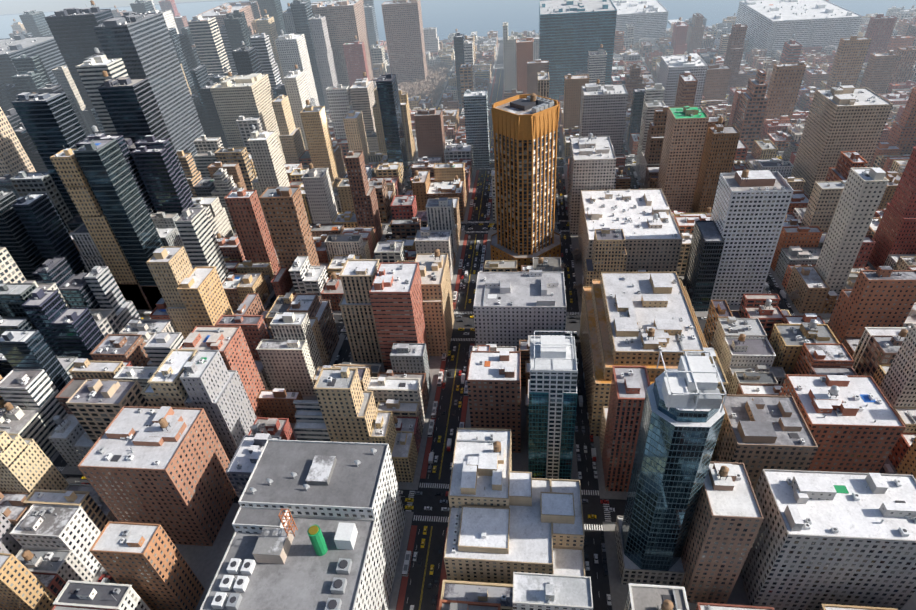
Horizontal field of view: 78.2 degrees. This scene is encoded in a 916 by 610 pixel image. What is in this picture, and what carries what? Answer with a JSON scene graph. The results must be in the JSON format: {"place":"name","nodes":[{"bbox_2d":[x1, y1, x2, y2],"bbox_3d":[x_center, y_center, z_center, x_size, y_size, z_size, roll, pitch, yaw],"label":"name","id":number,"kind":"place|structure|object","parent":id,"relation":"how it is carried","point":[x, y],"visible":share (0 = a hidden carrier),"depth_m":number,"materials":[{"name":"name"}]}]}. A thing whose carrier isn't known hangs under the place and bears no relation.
{"place":"outdoors","nodes":[
{"label":"outdoors","id":0,"kind":"place"},
{"bbox_2d":[0,0,886,609],"bbox_3d":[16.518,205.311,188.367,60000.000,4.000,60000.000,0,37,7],"label":"ground","id":1,"kind":"structure","parent":0,"point":[600,580],"depth_m":371.27,"materials":[{"name":"grey asphalt"}]},
{"bbox_2d":[56,59,794,609],"bbox_3d":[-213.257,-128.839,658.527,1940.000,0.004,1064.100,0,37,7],"label":"road markings","id":2,"kind":"object","parent":1,"relation":"on","point":[414,529],"visible":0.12,"depth_m":350.99,"materials":[{"name":"white paint"}]},
{"bbox_2d":[0,0,915,609],"bbox_3d":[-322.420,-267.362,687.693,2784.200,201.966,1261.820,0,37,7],"label":"buildings","id":3,"kind":"structure","parent":1,"relation":"on","point":[150,154],"depth_m":383.80,"materials":[{"name":"brown concrete"}]},
{"bbox_2d":[62,95,893,609],"bbox_3d":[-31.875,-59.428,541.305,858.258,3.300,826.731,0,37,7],"label":"cars","id":4,"kind":"object","parent":1,"relation":"on","point":[888,469],"visible":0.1,"depth_m":377.77,"materials":[{"name":"yellow"}]},
{"bbox_2d":[498,19,711,41],"bbox_3d":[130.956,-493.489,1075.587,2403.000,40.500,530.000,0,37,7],"label":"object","id":5,"kind":"object","parent":1,"relation":"on","point":[667,29],"visible":0.02,"depth_m":1193.95,"materials":[{"name":"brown concrete"}]},
{"bbox_2d":[0,0,915,43],"bbox_3d":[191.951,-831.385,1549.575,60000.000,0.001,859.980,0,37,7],"label":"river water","id":6,"kind":"structure","parent":0,"point":[446,18],"depth_m":1403.46,"materials":[{"name":"blue liquid"}]},
{"bbox_2d":[50,34,915,609],"bbox_3d":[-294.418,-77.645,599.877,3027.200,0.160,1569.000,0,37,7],"label":"sidewalk pavement","id":7,"kind":"structure","parent":0,"point":[204,562],"depth_m":327.20,"materials":[{"name":"concrete"}]},
{"bbox_2d":[261,28,871,304],"bbox_3d":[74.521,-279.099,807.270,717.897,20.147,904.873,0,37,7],"label":"park trees","id":8,"kind":"object","parent":7,"relation":"on","point":[437,75],"visible":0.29,"depth_m":907.84,"materials":[{"name":"green plant"}]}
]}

